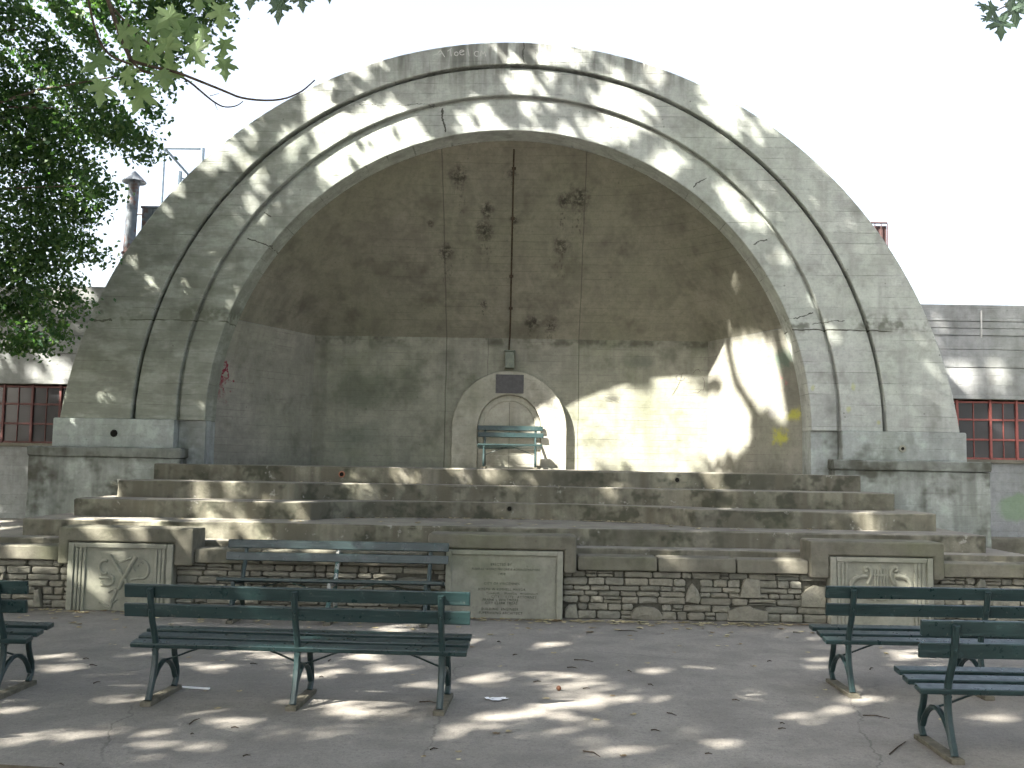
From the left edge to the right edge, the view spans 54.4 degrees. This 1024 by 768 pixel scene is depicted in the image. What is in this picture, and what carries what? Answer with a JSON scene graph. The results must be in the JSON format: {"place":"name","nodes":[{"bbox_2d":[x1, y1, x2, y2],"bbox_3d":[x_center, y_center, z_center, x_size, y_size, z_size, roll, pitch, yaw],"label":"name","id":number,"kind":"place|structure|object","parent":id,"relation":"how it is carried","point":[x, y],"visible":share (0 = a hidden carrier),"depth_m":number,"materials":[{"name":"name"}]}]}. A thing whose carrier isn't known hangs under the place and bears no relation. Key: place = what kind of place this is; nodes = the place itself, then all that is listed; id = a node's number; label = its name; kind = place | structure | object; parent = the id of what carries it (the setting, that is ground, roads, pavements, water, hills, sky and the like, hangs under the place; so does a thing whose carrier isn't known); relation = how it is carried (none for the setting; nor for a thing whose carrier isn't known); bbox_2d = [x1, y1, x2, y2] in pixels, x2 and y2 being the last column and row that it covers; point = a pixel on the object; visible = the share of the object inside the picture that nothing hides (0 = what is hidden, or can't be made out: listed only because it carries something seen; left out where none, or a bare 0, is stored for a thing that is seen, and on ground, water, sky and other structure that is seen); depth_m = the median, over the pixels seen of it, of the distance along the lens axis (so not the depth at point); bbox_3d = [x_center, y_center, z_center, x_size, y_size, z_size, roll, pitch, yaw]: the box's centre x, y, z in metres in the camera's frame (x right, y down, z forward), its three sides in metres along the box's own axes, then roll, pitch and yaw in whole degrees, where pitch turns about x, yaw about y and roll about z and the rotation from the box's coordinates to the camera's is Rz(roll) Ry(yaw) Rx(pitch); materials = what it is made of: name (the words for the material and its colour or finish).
{"place":"outdoors","nodes":[
{"label":"outdoors","id":0,"kind":"place"},
{"bbox_2d":[0,285,104,518],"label":"building wing","id":1,"kind":"structure","parent":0,"point":[32,393],"depth_m":15.21,"materials":[{"name":"grey concrete"}]},
{"bbox_2d":[0,384,7,442],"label":"window","id":2,"kind":"structure","parent":1,"relation":"in","point":[3,387],"depth_m":15.23,"materials":[{"name":"red paint"}]},
{"bbox_2d":[3,384,35,442],"bbox_3d":[-7.544,0.453,15.245,0.439,0.896,0.065,1,-5,1],"label":"window","id":3,"kind":"structure","parent":1,"relation":"in","point":[19,407],"depth_m":15.24,"materials":[{"name":"glass"}]},
{"bbox_2d":[31,385,63,442],"bbox_3d":[-7.109,0.460,15.238,0.429,0.896,0.065,1,-5,1],"label":"window","id":4,"kind":"structure","parent":1,"relation":"in","point":[47,403],"depth_m":15.24,"materials":[{"name":"glass"}]},
{"bbox_2d":[61,386,66,404],"bbox_3d":[-6.672,0.187,15.256,0.432,0.293,0.050,1,-5,1],"label":"window","id":5,"kind":"structure","parent":1,"relation":"in","point":[64,387],"depth_m":15.26,"materials":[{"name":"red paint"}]},
{"bbox_2d":[121,170,146,256],"bbox_3d":[-7.027,-2.539,18.371,0.440,2.869,0.440,1,-5,1],"label":"vent stack","id":6,"kind":"object","parent":1,"relation":"on","point":[134,180],"visible":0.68,"depth_m":18.34,"materials":[{"name":"metal"}]},
{"bbox_2d":[137,206,158,228],"bbox_3d":[-6.577,-2.205,18.789,1.020,2.180,0.640,1,-5,1],"label":"roof duct","id":7,"kind":"object","parent":1,"relation":"on","point":[147,212],"visible":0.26,"depth_m":18.57,"materials":[{"name":"metal"}]},
{"bbox_2d":[160,146,204,204],"bbox_3d":[-8.080,-2.216,24.738,1.354,7.304,0.810,1,-5,1],"label":"steel frame","id":8,"kind":"object","parent":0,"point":[179,178],"visible":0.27,"depth_m":24.64,"materials":[{"name":"silver metal"}]},
{"bbox_2d":[0,607,1023,767],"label":"ground","id":9,"kind":"structure","parent":0,"point":[363,711],"depth_m":6.64,"materials":[{"name":"concrete"}]},
{"bbox_2d":[0,580,53,699],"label":"park bench","id":10,"kind":"object","parent":9,"relation":"on","point":[15,632],"visible":1,"depth_m":6.63,"materials":[{"name":"green paint"}]},
{"bbox_2d":[0,764,53,767],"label":"dirt strip","id":11,"kind":"object","parent":9,"relation":"on","point":[9,766],"depth_m":5.12,"materials":[{"name":"brown soil"}]},
{"bbox_3d":[-6.900,-6.087,3.514,13.018,15.713,13.430,1,-5,1],"label":"maple tree","id":12,"kind":"object","parent":11,"relation":"on","visible":0},
{"bbox_2d":[80,0,314,114],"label":"maple branch","id":13,"kind":"object","parent":12,"relation":"attached to","point":[168,41],"visible":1,"depth_m":5.09,"materials":[{"name":"green plant"}]},
{"bbox_2d":[245,0,330,24],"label":"maple branch","id":14,"kind":"object","parent":12,"relation":"attached to","point":[278,6],"visible":1,"depth_m":5.41,"materials":[{"name":"green plant"}]},
{"bbox_2d":[0,543,67,607],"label":"stone wall","id":15,"kind":"structure","parent":9,"relation":"on","point":[40,569],"depth_m":10.54,"materials":[{"name":"stone"}]},
{"bbox_2d":[25,445,188,517],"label":"wall","id":16,"kind":"structure","parent":9,"relation":"on","point":[61,479],"depth_m":13.20,"materials":[{"name":"concrete"}]},
{"bbox_2d":[0,0,248,365],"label":"leafy tree","id":17,"kind":"object","parent":9,"relation":"on","point":[37,143],"visible":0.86,"depth_m":11.30,"materials":[{"name":"green plant"}]},
{"bbox_2d":[58,524,204,610],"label":"relief pier","id":18,"kind":"structure","parent":9,"relation":"on","point":[106,563],"depth_m":10.45,"materials":[{"name":"concrete"}]},
{"bbox_2d":[182,686,209,689],"bbox_3d":[-2.248,2.119,6.951,0.290,0.010,0.024,0,-5,9],"label":"paper scrap","id":19,"kind":"object","parent":9,"relation":"on","point":[190,687],"visible":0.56,"depth_m":6.94,"materials":[{"name":"white paper"}]},
{"bbox_2d":[124,583,471,715],"bbox_3d":[-1.393,1.725,6.642,2.272,0.781,0.556,1,-5,3],"label":"park bench","id":20,"kind":"object","parent":9,"relation":"on","point":[441,644],"visible":1,"depth_m":6.48,"materials":[{"name":"green paint"}]},
{"bbox_2d":[175,546,445,610],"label":"stone wall","id":21,"kind":"structure","parent":9,"relation":"on","point":[210,565],"depth_m":10.51,"materials":[{"name":"stone"}]},
{"bbox_2d":[216,539,448,627],"bbox_3d":[-1.800,1.988,9.992,2.290,0.781,0.556,1,-5,1],"label":"park bench","id":22,"kind":"object","parent":9,"relation":"on","point":[337,557],"visible":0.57,"depth_m":10.21,"materials":[{"name":"green paint"}]},
{"bbox_2d":[17,481,855,636],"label":"leaf litter","id":23,"kind":"object","parent":9,"relation":"on","point":[622,621],"visible":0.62,"depth_m":10.23,"materials":[{"name":"brown plant"}]},
{"bbox_2d":[59,632,871,765],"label":"twig litter","id":24,"kind":"object","parent":9,"relation":"on","point":[437,748],"visible":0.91,"depth_m":7.04,"materials":[{"name":"brown plant"}]},
{"bbox_2d":[25,639,940,759],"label":"fallen leaves","id":25,"kind":"object","parent":9,"relation":"on","point":[543,698],"visible":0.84,"depth_m":6.82,"materials":[{"name":"brown plant"}]},
{"bbox_2d":[485,697,507,700],"bbox_3d":[-0.103,2.140,6.784,0.136,0.011,0.129,-3,-6,39],"label":"paper scrap","id":26,"kind":"object","parent":9,"relation":"on","point":[495,698],"visible":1,"depth_m":6.78,"materials":[{"name":"white paper"}]},
{"bbox_2d":[428,531,576,619],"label":"relief pier","id":27,"kind":"structure","parent":9,"relation":"on","point":[514,575],"depth_m":10.39,"materials":[{"name":"concrete"}]},
{"bbox_2d":[0,463,1023,566],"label":"stage terrace","id":28,"kind":"structure","parent":9,"relation":"on","point":[774,515],"depth_m":12.21,"materials":[{"name":"concrete"}]},
{"bbox_2d":[52,42,966,474],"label":"bandshell","id":29,"kind":"structure","parent":28,"relation":"on","point":[584,258],"depth_m":14.14,"materials":[{"name":"concrete"}]},
{"bbox_2d":[477,425,543,468],"bbox_3d":[-0.028,0.952,15.044,1.015,0.656,0.467,1,-5,1],"label":"park bench","id":30,"kind":"object","parent":28,"relation":"on","point":[535,446],"visible":0.94,"depth_m":15.22,"materials":[{"name":"green paint"}]},
{"bbox_2d":[562,553,826,622],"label":"stone wall","id":31,"kind":"structure","parent":9,"relation":"on","point":[681,587],"depth_m":10.43,"materials":[{"name":"stone"}]},
{"bbox_2d":[800,538,943,625],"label":"relief pier","id":32,"kind":"structure","parent":9,"relation":"on","point":[874,562],"depth_m":10.33,"materials":[{"name":"concrete"}]},
{"bbox_2d":[889,741,905,754],"bbox_3d":[2.231,2.099,5.755,0.008,0.012,0.336,-2,-6,36],"label":"twig","id":33,"kind":"object","parent":9,"relation":"on","point":[892,751],"visible":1,"depth_m":5.72,"materials":[{"name":"brown wood"}]},
{"bbox_2d":[827,459,991,547],"bbox_3d":[5.241,1.916,13.543,2.074,1.742,1.175,1,-5,1],"label":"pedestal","id":34,"kind":"object","parent":9,"relation":"on","point":[953,496],"visible":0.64,"depth_m":13.02,"materials":[{"name":"concrete"}]},
{"bbox_2d":[809,586,1023,700],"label":"park bench","id":35,"kind":"object","parent":9,"relation":"on","point":[849,634],"visible":0.7,"depth_m":7.08,"materials":[{"name":"green paint"}]},
{"bbox_2d":[894,619,1023,764],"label":"park bench","id":36,"kind":"object","parent":9,"relation":"on","point":[949,681],"visible":1,"depth_m":5.58,"materials":[{"name":"green paint"}]},
{"bbox_2d":[933,561,1023,620],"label":"stone wall","id":37,"kind":"structure","parent":9,"relation":"on","point":[981,574],"depth_m":10.37,"materials":[{"name":"stone"}]},
{"bbox_2d":[0,0,1023,305],"label":"sky","id":38,"kind":"structure","parent":0,"point":[915,108],"materials":[{"name":"white"}]},
{"bbox_2d":[921,304,1023,553],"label":"building wing","id":39,"kind":"structure","parent":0,"point":[981,348],"depth_m":14.99,"materials":[{"name":"grey concrete"}]},
{"bbox_2d":[871,222,887,245],"bbox_3d":[7.157,-1.981,20.145,0.905,2.629,0.090,1,-5,1],"label":"rusty cage","id":40,"kind":"object","parent":39,"relation":"on","point":[882,231],"visible":0.15,"depth_m":20.24,"materials":[{"name":"red metal"}]},
{"bbox_2d":[954,400,989,459],"bbox_3d":[6.936,0.687,15.009,0.496,0.896,0.065,1,-5,1],"label":"window","id":41,"kind":"structure","parent":39,"relation":"in","point":[972,416],"depth_m":15.01,"materials":[{"name":"red paint"}]},
{"bbox_2d":[987,400,1015,459],"bbox_3d":[7.381,0.694,15.001,0.391,0.896,0.065,1,-5,1],"label":"window","id":42,"kind":"structure","parent":39,"relation":"in","point":[1001,415],"depth_m":15.00,"materials":[{"name":"red paint"}]},
{"bbox_2d":[1013,400,1023,459],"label":"window","id":43,"kind":"structure","parent":39,"relation":"in","point":[1018,406],"depth_m":14.99,"materials":[{"name":"red paint"}]},
{"bbox_2d":[974,0,1023,40],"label":"maple branch","id":44,"kind":"object","parent":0,"point":[1001,22],"visible":1,"depth_m":5.41,"materials":[{"name":"green plant"}]}
]}

